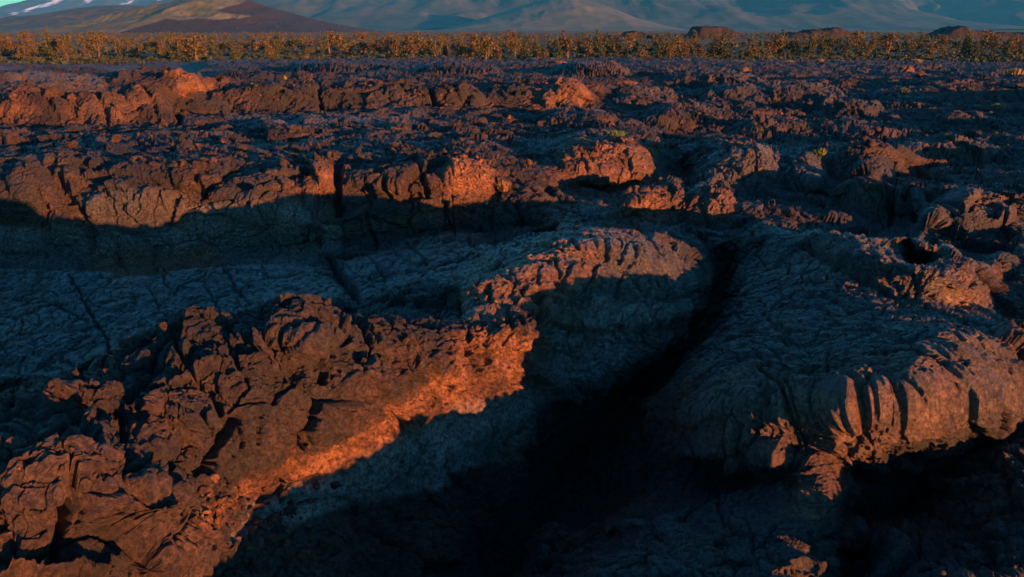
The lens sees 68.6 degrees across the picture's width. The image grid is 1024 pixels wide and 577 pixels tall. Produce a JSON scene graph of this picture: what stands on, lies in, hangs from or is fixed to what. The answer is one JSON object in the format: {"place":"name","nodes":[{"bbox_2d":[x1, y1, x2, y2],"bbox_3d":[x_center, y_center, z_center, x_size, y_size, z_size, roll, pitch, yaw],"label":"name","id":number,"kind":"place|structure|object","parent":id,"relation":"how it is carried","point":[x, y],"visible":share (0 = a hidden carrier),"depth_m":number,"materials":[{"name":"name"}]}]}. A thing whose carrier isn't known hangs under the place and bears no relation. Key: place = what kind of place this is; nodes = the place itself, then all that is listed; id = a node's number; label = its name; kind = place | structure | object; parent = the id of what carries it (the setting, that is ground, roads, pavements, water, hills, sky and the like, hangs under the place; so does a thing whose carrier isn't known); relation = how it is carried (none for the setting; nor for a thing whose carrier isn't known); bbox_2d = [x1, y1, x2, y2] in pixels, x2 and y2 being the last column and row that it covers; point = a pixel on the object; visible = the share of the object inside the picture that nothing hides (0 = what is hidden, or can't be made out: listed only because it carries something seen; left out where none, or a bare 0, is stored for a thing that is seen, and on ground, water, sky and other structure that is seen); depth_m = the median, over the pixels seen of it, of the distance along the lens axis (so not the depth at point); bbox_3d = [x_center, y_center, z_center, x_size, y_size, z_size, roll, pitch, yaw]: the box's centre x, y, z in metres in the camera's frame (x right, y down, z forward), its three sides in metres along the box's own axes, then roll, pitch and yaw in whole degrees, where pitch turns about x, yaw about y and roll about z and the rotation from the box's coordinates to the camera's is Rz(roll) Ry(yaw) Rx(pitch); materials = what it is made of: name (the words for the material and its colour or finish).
{"place":"outdoors","nodes":[
{"label":"outdoors","id":0,"kind":"place"},
{"bbox_2d":[0,0,24,6],"label":"sky","id":1,"kind":"structure","parent":0,"point":[2,2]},
{"bbox_2d":[0,5,146,30],"bbox_3d":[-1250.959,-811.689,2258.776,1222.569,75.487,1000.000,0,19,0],"label":"hill","id":2,"kind":"structure","parent":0,"point":[26,22],"depth_m":2043.13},
{"bbox_2d":[1,0,387,32],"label":"mountain","id":3,"kind":"structure","parent":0,"point":[169,15],"depth_m":1105.21,"materials":[{"name":"stone"}]},
{"bbox_2d":[0,0,442,29],"bbox_3d":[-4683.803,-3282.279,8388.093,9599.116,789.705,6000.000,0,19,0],"label":"snow mountain","id":4,"kind":"structure","parent":0,"point":[29,7],"depth_m":6884.82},
{"bbox_2d":[350,513,369,534],"bbox_3d":[-1.217,1.881,5.979,0.199,0.155,0.151,-17,25,-41],"label":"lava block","id":5,"kind":"object","parent":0,"point":[359,524],"depth_m":5.93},
{"bbox_2d":[394,505,407,521],"bbox_3d":[-0.924,1.873,6.240,0.112,0.143,0.148,0,19,-1],"label":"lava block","id":6,"kind":"object","parent":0,"point":[401,514],"depth_m":6.19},
{"bbox_2d":[0,56,1023,576],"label":"lava field","id":7,"kind":"structure","parent":0,"point":[868,508],"depth_m":12.81,"materials":[{"name":"stone"}]},
{"bbox_2d":[0,65,224,128],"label":"lava outcrop","id":8,"kind":"object","parent":7,"relation":"on","point":[198,95],"visible":0.9,"depth_m":24.83,"materials":[{"name":"stone"}]},
{"bbox_2d":[0,142,339,239],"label":"lava ridge","id":9,"kind":"structure","parent":7,"relation":"on","point":[37,181],"depth_m":13.04,"materials":[{"name":"stone"}]},
{"bbox_2d":[0,260,342,373],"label":"lava slab","id":10,"kind":"structure","parent":7,"relation":"on","point":[66,320],"depth_m":9.78,"materials":[{"name":"stone"}]},
{"bbox_2d":[0,292,555,576],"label":"lava ridge","id":11,"kind":"structure","parent":7,"relation":"on","point":[391,381],"depth_m":5.27,"materials":[{"name":"stone"}]},
{"bbox_2d":[280,544,294,563],"bbox_3d":[-1.552,1.819,5.164,0.114,0.124,0.133,1,19,3],"label":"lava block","id":12,"kind":"object","parent":7,"relation":"on","point":[287,552],"depth_m":5.12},
{"bbox_2d":[314,534,341,554],"bbox_3d":[-1.365,1.900,5.544,0.197,0.157,0.165,9,21,24],"label":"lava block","id":13,"kind":"object","parent":7,"relation":"on","point":[330,544],"depth_m":5.50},
{"bbox_2d":[225,77,594,114],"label":"lava ridge","id":14,"kind":"structure","parent":7,"relation":"on","point":[316,97],"depth_m":28.16,"materials":[{"name":"stone"}]},
{"bbox_2d":[336,232,489,301],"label":"lava slab","id":15,"kind":"structure","parent":7,"relation":"on","point":[425,260],"depth_m":10.50,"materials":[{"name":"stone"}]},
{"bbox_2d":[336,141,546,217],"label":"lava ridge","id":16,"kind":"structure","parent":7,"relation":"on","point":[399,181],"depth_m":13.42,"materials":[{"name":"stone"}]},
{"bbox_2d":[495,180,511,191],"bbox_3d":[-0.174,-1.848,13.505,0.359,0.231,0.314,0,19,0],"label":"dry shrub","id":17,"kind":"object","parent":16,"relation":"on","point":[504,188],"visible":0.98,"depth_m":13.45,"materials":[{"name":"orange plant"}]},
{"bbox_2d":[0,58,1023,576],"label":"lava rubble","id":18,"kind":"object","parent":7,"relation":"on","point":[204,492],"visible":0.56,"depth_m":13.60,"materials":[{"name":"stone"}]},
{"bbox_2d":[457,226,702,404],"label":"lava dome","id":19,"kind":"structure","parent":7,"relation":"on","point":[628,299],"depth_m":8.12,"materials":[{"name":"stone"}]},
{"bbox_2d":[551,132,660,189],"bbox_3d":[2.307,-3.146,18.091,2.704,1.098,5.720,3,19,7],"label":"lava hummock","id":20,"kind":"object","parent":7,"relation":"on","point":[641,157],"visible":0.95,"depth_m":16.78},
{"bbox_2d":[618,80,637,85],"bbox_3d":[6.664,-12.008,44.186,1.394,0.537,1.578,-5,20,-14],"label":"lava block","id":21,"kind":"object","parent":7,"relation":"on","point":[630,82],"depth_m":43.76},
{"bbox_2d":[575,513,840,576],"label":"lava hummock","id":22,"kind":"object","parent":7,"relation":"on","point":[774,544],"visible":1,"depth_m":4.83,"materials":[{"name":"stone"}]},
{"bbox_2d":[692,138,829,199],"bbox_3d":[5.795,-2.905,17.774,3.009,1.280,7.225,4,19,12],"label":"lava hummock","id":23,"kind":"object","parent":7,"relation":"on","point":[743,178],"visible":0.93,"depth_m":16.46,"materials":[{"name":"stone"}]},
{"bbox_2d":[814,147,828,157],"bbox_3d":[7.270,-3.196,17.669,0.356,0.264,0.351,0,19,0],"label":"shrub","id":24,"kind":"object","parent":7,"relation":"on","point":[822,152],"visible":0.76,"depth_m":17.61,"materials":[{"name":"green plant"}]},
{"bbox_2d":[648,223,1020,469],"bbox_3d":[4.034,0.121,9.345,3.392,1.968,9.061,11,22,28],"label":"lava lobe","id":25,"kind":"object","parent":7,"relation":"on","point":[796,344],"visible":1,"depth_m":6.05,"materials":[{"name":"stone"}]},
{"bbox_2d":[802,229,994,310],"bbox_3d":[5.034,-0.298,10.030,2.281,1.214,4.698,4,19,12],"label":"lava lump","id":26,"kind":"object","parent":25,"relation":"on","point":[904,268],"visible":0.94,"depth_m":8.56,"materials":[{"name":"stone"}]},
{"bbox_2d":[827,139,912,188],"bbox_3d":[8.573,-3.033,17.755,1.606,0.997,4.904,12,22,31],"label":"lava hummock","id":27,"kind":"object","parent":7,"relation":"on","point":[890,158],"visible":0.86,"depth_m":17.24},
{"bbox_2d":[833,164,922,228],"bbox_3d":[7.318,-1.842,14.972,1.715,1.029,2.516,5,20,15],"label":"lava hummock","id":28,"kind":"object","parent":7,"relation":"on","point":[874,199],"visible":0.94,"depth_m":14.55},
{"bbox_2d":[898,65,914,71],"bbox_3d":[31.063,-17.099,59.221,1.244,0.976,1.680,12,23,32],"label":"lava block","id":29,"kind":"object","parent":7,"relation":"on","point":[906,68],"depth_m":58.76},
{"bbox_2d":[915,184,1020,247],"bbox_3d":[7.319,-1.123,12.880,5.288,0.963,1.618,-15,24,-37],"label":"lava hummock","id":30,"kind":"object","parent":7,"relation":"on","point":[956,213],"visible":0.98,"depth_m":13.17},
{"bbox_2d":[1003,83,1023,89],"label":"lava block","id":31,"kind":"structure","parent":7,"relation":"on","point":[1014,86],"depth_m":43.05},
{"bbox_2d":[1005,67,1023,74],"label":"shrub","id":32,"kind":"object","parent":7,"relation":"on","point":[1014,71],"visible":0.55,"depth_m":50.82,"materials":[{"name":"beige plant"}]},
{"bbox_2d":[0,30,1023,64],"bbox_3d":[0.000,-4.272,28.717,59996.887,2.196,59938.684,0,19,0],"label":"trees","id":33,"kind":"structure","parent":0,"point":[554,36],"depth_m":341.83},
{"bbox_2d":[1,39,18,55],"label":"orange pine","id":34,"kind":"object","parent":33,"relation":"on","point":[8,43],"visible":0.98,"depth_m":129.97,"materials":[{"name":"grey plant"}]},
{"bbox_2d":[15,39,30,53],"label":"orange pine","id":35,"kind":"object","parent":33,"relation":"on","point":[23,44],"visible":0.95,"depth_m":130.78,"materials":[{"name":"grey plant"}]},
{"bbox_2d":[19,30,33,45],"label":"orange pine","id":36,"kind":"object","parent":33,"relation":"on","point":[25,34],"visible":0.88,"depth_m":192.71,"materials":[{"name":"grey plant"}]},
{"bbox_2d":[28,43,42,56],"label":"olive pine","id":37,"kind":"object","parent":33,"relation":"on","point":[34,47],"visible":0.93,"depth_m":118.22,"materials":[{"name":"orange plant"}]},
{"bbox_2d":[39,33,58,57],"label":"green pine","id":38,"kind":"object","parent":33,"relation":"on","point":[47,49],"visible":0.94,"depth_m":117.60,"materials":[{"name":"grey plant"}]},
{"bbox_2d":[55,35,71,53],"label":"olive pine","id":39,"kind":"object","parent":33,"relation":"on","point":[62,43],"visible":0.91,"depth_m":121.96,"materials":[{"name":"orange plant"}]},
{"bbox_2d":[56,47,72,59],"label":"orange pine","id":40,"kind":"object","parent":33,"relation":"on","point":[68,50],"visible":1,"depth_m":109.17,"materials":[{"name":"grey plant"}]},
{"bbox_2d":[83,43,95,56],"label":"olive pine","id":41,"kind":"object","parent":33,"relation":"on","point":[89,48],"visible":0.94,"depth_m":120.71,"materials":[{"name":"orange plant"}]},
{"bbox_2d":[81,31,106,51],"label":"olive pine","id":42,"kind":"object","parent":33,"relation":"on","point":[93,34],"visible":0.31,"depth_m":147.28,"materials":[{"name":"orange plant"}]},
{"bbox_2d":[85,34,107,55],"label":"olive pine","id":43,"kind":"object","parent":33,"relation":"on","point":[95,38],"visible":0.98,"depth_m":119.81,"materials":[{"name":"orange plant"}]},
{"bbox_2d":[113,34,125,53],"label":"slender pine","id":44,"kind":"object","parent":33,"relation":"on","point":[119,47],"visible":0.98,"depth_m":144.35,"materials":[{"name":"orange plant"}]},
{"bbox_2d":[149,39,158,53],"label":"orange pine","id":45,"kind":"object","parent":33,"relation":"on","point":[154,43],"visible":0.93,"depth_m":141.26,"materials":[{"name":"grey plant"}]},
{"bbox_2d":[157,36,168,54],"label":"slender pine","id":46,"kind":"object","parent":33,"relation":"on","point":[162,49],"visible":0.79,"depth_m":131.98,"materials":[{"name":"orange plant"}]},
{"bbox_2d":[164,33,178,57],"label":"green pine","id":47,"kind":"object","parent":33,"relation":"on","point":[172,50],"visible":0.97,"depth_m":118.23,"materials":[{"name":"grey plant"}]},
{"bbox_2d":[171,36,184,53],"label":"orange pine","id":48,"kind":"object","parent":33,"relation":"on","point":[177,41],"visible":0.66,"depth_m":132.73,"materials":[{"name":"grey plant"}]},
{"bbox_2d":[177,46,198,59],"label":"olive pine","id":49,"kind":"object","parent":33,"relation":"on","point":[187,54],"visible":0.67,"depth_m":110.26,"materials":[{"name":"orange plant"}]},
{"bbox_2d":[181,32,207,60],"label":"olive pine","id":50,"kind":"object","parent":33,"relation":"on","point":[193,43],"visible":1,"depth_m":107.04,"materials":[{"name":"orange plant"}]},
{"bbox_2d":[206,34,215,52],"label":"green pine","id":51,"kind":"object","parent":33,"relation":"on","point":[211,42],"visible":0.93,"depth_m":146.46,"materials":[{"name":"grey plant"}]},
{"bbox_2d":[229,41,238,59],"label":"green pine","id":52,"kind":"object","parent":33,"relation":"on","point":[233,55],"visible":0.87,"depth_m":106.82,"materials":[{"name":"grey plant"}]},
{"bbox_2d":[236,38,249,51],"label":"olive pine","id":53,"kind":"object","parent":33,"relation":"on","point":[241,44],"visible":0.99,"depth_m":145.91,"materials":[{"name":"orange plant"}]},
{"bbox_2d":[272,31,284,47],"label":"green pine","id":54,"kind":"object","parent":33,"relation":"on","point":[276,36],"visible":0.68,"depth_m":174.51,"materials":[{"name":"grey plant"}]},
{"bbox_2d":[317,29,345,54],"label":"olive pine","id":55,"kind":"object","parent":33,"relation":"on","point":[334,37],"visible":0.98,"depth_m":135.53,"materials":[{"name":"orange plant"}]},
{"bbox_2d":[353,31,368,54],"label":"orange pine","id":56,"kind":"object","parent":33,"relation":"on","point":[362,35],"visible":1,"depth_m":137.73,"materials":[{"name":"grey plant"}]},
{"bbox_2d":[378,35,393,52],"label":"olive pine","id":57,"kind":"object","parent":33,"relation":"on","point":[387,43],"visible":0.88,"depth_m":133.23,"materials":[{"name":"green plant"}]},
{"bbox_2d":[390,39,399,55],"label":"orange pine","id":58,"kind":"object","parent":33,"relation":"on","point":[396,44],"visible":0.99,"depth_m":128.82,"materials":[{"name":"grey plant"}]},
{"bbox_2d":[399,35,416,53],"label":"olive pine","id":59,"kind":"object","parent":33,"relation":"on","point":[407,40],"visible":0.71,"depth_m":129.26,"materials":[{"name":"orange plant"}]},
{"bbox_2d":[405,44,419,57],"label":"orange pine","id":60,"kind":"object","parent":33,"relation":"on","point":[412,47],"visible":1,"depth_m":120.44,"materials":[{"name":"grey plant"}]},
{"bbox_2d":[404,31,422,45],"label":"olive pine","id":61,"kind":"object","parent":33,"relation":"on","point":[417,38],"visible":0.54,"depth_m":152.94,"materials":[{"name":"orange plant"}]},
{"bbox_2d":[423,34,435,53],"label":"green pine","id":62,"kind":"object","parent":33,"relation":"on","point":[427,50],"visible":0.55,"depth_m":143.49,"materials":[{"name":"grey plant"}]},
{"bbox_2d":[425,38,443,55],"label":"olive pine","id":63,"kind":"object","parent":33,"relation":"on","point":[432,42],"visible":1,"depth_m":124.41,"materials":[{"name":"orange plant"}]},
{"bbox_2d":[457,33,466,55],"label":"slender pine","id":64,"kind":"object","parent":33,"relation":"on","point":[463,47],"visible":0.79,"depth_m":130.81,"materials":[{"name":"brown plant"}]},
{"bbox_2d":[462,48,478,58],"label":"olive pine","id":65,"kind":"object","parent":33,"relation":"on","point":[468,55],"visible":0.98,"depth_m":107.35,"materials":[{"name":"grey plant"}]},
{"bbox_2d":[466,31,478,47],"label":"olive pine","id":66,"kind":"object","parent":33,"relation":"on","point":[472,36],"visible":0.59,"depth_m":149.76,"materials":[{"name":"orange plant"}]},
{"bbox_2d":[473,33,496,58],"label":"olive pine","id":67,"kind":"object","parent":33,"relation":"on","point":[487,46],"visible":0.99,"depth_m":104.31,"materials":[{"name":"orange plant"}]},
{"bbox_2d":[492,39,502,59],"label":"slender pine","id":68,"kind":"object","parent":33,"relation":"on","point":[498,54],"visible":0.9,"depth_m":108.16,"materials":[{"name":"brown plant"}]},
{"bbox_2d":[0,42,1023,64],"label":"sagebrush cover","id":69,"kind":"object","parent":33,"relation":"on","point":[218,54],"visible":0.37,"depth_m":124.69,"materials":[{"name":"plant"}]},
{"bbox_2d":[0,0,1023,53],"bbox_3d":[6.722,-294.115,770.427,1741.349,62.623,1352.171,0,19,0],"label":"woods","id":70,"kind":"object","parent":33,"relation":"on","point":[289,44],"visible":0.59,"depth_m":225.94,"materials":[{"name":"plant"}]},
{"bbox_2d":[510,40,520,57],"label":"olive pine","id":71,"kind":"object","parent":33,"relation":"on","point":[513,44],"visible":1,"depth_m":121.89,"materials":[{"name":"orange plant"}]},
{"bbox_2d":[519,37,529,57],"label":"green pine","id":72,"kind":"object","parent":33,"relation":"on","point":[523,51],"visible":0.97,"depth_m":122.86,"materials":[{"name":"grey plant"}]},
{"bbox_2d":[553,40,562,57],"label":"green pine","id":73,"kind":"object","parent":33,"relation":"on","point":[559,54],"visible":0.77,"depth_m":104.63,"materials":[{"name":"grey plant"}]},
{"bbox_2d":[557,36,577,57],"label":"orange pine","id":74,"kind":"object","parent":33,"relation":"on","point":[567,41],"visible":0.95,"depth_m":121.71,"materials":[{"name":"grey plant"}]},
{"bbox_2d":[582,36,595,57],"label":"slender pine","id":75,"kind":"object","parent":33,"relation":"on","point":[589,53],"visible":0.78,"depth_m":109.88,"materials":[{"name":"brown plant"}]},
{"bbox_2d":[591,30,603,51],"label":"green pine","id":76,"kind":"object","parent":33,"relation":"on","point":[597,46],"visible":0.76,"depth_m":145.77,"materials":[{"name":"grey plant"}]},
{"bbox_2d":[607,32,623,45],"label":"olive pine","id":77,"kind":"object","parent":33,"relation":"on","point":[614,36],"visible":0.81,"depth_m":179.73,"materials":[{"name":"grey plant"}]},
{"bbox_2d":[616,30,655,38],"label":"rock outcrop","id":78,"kind":"object","parent":33,"relation":"on","point":[638,33],"visible":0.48,"depth_m":371.62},
{"bbox_2d":[631,36,640,53],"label":"green pine","id":79,"kind":"object","parent":33,"relation":"on","point":[637,44],"visible":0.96,"depth_m":143.66,"materials":[{"name":"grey plant"}]},
{"bbox_2d":[654,40,663,58],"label":"green pine","id":80,"kind":"object","parent":33,"relation":"on","point":[660,53],"visible":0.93,"depth_m":113.67,"materials":[{"name":"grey plant"}]},
{"bbox_2d":[663,45,677,57],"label":"orange pine","id":81,"kind":"object","parent":33,"relation":"on","point":[669,53],"visible":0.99,"depth_m":113.26,"materials":[{"name":"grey plant"}]},
{"bbox_2d":[674,35,684,55],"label":"slender pine","id":82,"kind":"object","parent":33,"relation":"on","point":[678,52],"visible":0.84,"depth_m":129.83,"materials":[{"name":"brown plant"}]},
{"bbox_2d":[690,30,700,46],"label":"slender pine","id":83,"kind":"object","parent":33,"relation":"on","point":[695,39],"visible":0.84,"depth_m":196.47,"materials":[{"name":"green plant"}]},
{"bbox_2d":[694,46,706,57],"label":"olive pine","id":84,"kind":"object","parent":33,"relation":"on","point":[700,51],"visible":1,"depth_m":112.17,"materials":[{"name":"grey plant"}]},
{"bbox_2d":[676,26,746,38],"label":"rock outcrop","id":85,"kind":"object","parent":33,"relation":"on","point":[707,30],"visible":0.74,"depth_m":348.56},
{"bbox_2d":[708,33,728,49],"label":"olive pine","id":86,"kind":"object","parent":33,"relation":"on","point":[717,36],"visible":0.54,"depth_m":166.31,"materials":[{"name":"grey plant"}]},
{"bbox_2d":[715,32,729,58],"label":"green pine","id":87,"kind":"object","parent":33,"relation":"on","point":[720,50],"visible":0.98,"depth_m":116.97,"materials":[{"name":"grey plant"}]},
{"bbox_2d":[743,39,754,58],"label":"green pine","id":88,"kind":"object","parent":33,"relation":"on","point":[747,53],"visible":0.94,"depth_m":114.82,"materials":[{"name":"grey plant"}]},
{"bbox_2d":[764,40,776,56],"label":"orange pine","id":89,"kind":"object","parent":33,"relation":"on","point":[767,45],"visible":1,"depth_m":119.42,"materials":[{"name":"grey plant"}]},
{"bbox_2d":[768,34,788,57],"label":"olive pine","id":90,"kind":"object","parent":33,"relation":"on","point":[777,41],"visible":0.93,"depth_m":120.45,"materials":[{"name":"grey plant"}]},
{"bbox_2d":[791,35,799,53],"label":"green pine","id":91,"kind":"object","parent":33,"relation":"on","point":[795,48],"visible":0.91,"depth_m":143.67,"materials":[{"name":"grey plant"}]},
{"bbox_2d":[805,28,816,51],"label":"green pine","id":92,"kind":"object","parent":33,"relation":"on","point":[813,44],"visible":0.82,"depth_m":152.55,"materials":[{"name":"grey plant"}]},
{"bbox_2d":[778,27,853,37],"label":"rock outcrop","id":93,"kind":"object","parent":33,"relation":"on","point":[832,31],"visible":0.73,"depth_m":388.40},
{"bbox_2d":[817,31,827,55],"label":"green pine","id":94,"kind":"object","parent":33,"relation":"on","point":[822,48],"visible":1,"depth_m":133.57,"materials":[{"name":"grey plant"}]},
{"bbox_2d":[823,37,841,50],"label":"olive pine","id":95,"kind":"object","parent":33,"relation":"on","point":[831,41],"visible":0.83,"depth_m":139.17,"materials":[{"name":"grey plant"}]},
{"bbox_2d":[840,37,851,55],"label":"green pine","id":96,"kind":"object","parent":33,"relation":"on","point":[846,51],"visible":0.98,"depth_m":133.72,"materials":[{"name":"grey plant"}]},
{"bbox_2d":[850,30,866,46],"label":"olive pine","id":97,"kind":"object","parent":33,"relation":"on","point":[858,34],"visible":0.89,"depth_m":192.63,"materials":[{"name":"grey plant"}]},
{"bbox_2d":[861,43,875,53],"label":"olive pine","id":98,"kind":"object","parent":33,"relation":"on","point":[870,46],"visible":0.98,"depth_m":133.59,"materials":[{"name":"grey plant"}]},
{"bbox_2d":[880,31,897,53],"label":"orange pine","id":99,"kind":"object","parent":33,"relation":"on","point":[888,39],"visible":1,"depth_m":133.19,"materials":[{"name":"grey plant"}]},
{"bbox_2d":[959,31,973,55],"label":"green pine","id":100,"kind":"object","parent":33,"relation":"on","point":[968,48],"visible":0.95,"depth_m":132.48,"materials":[{"name":"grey plant"}]},
{"bbox_2d":[926,25,1023,38],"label":"rock outcrop","id":101,"kind":"object","parent":33,"relation":"on","point":[956,31],"visible":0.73,"depth_m":379.14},
{"bbox_2d":[986,30,1003,51],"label":"olive pine","id":102,"kind":"object","parent":33,"relation":"on","point":[991,39],"visible":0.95,"depth_m":155.85,"materials":[{"name":"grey plant"}]},
{"bbox_2d":[1000,38,1013,56],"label":"green pine","id":103,"kind":"object","parent":33,"relation":"on","point":[1007,52],"visible":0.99,"depth_m":128.02,"materials":[{"name":"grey plant"}]},
{"bbox_2d":[1003,35,1019,50],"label":"orange pine","id":104,"kind":"object","parent":33,"relation":"on","point":[1015,40],"visible":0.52,"depth_m":141.88,"materials":[{"name":"grey plant"}]},
{"bbox_2d":[414,0,688,30],"bbox_3d":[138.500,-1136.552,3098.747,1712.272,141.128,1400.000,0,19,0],"label":"mountain","id":105,"kind":"structure","parent":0,"point":[566,15],"depth_m":2703.97,"materials":[{"name":"grey stone"}]},
{"bbox_2d":[146,0,1023,29],"bbox_3d":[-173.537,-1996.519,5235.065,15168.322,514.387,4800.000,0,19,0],"label":"range","id":106,"kind":"structure","parent":0,"point":[760,14],"depth_m":3707.96,"materials":[{"name":"stone"}]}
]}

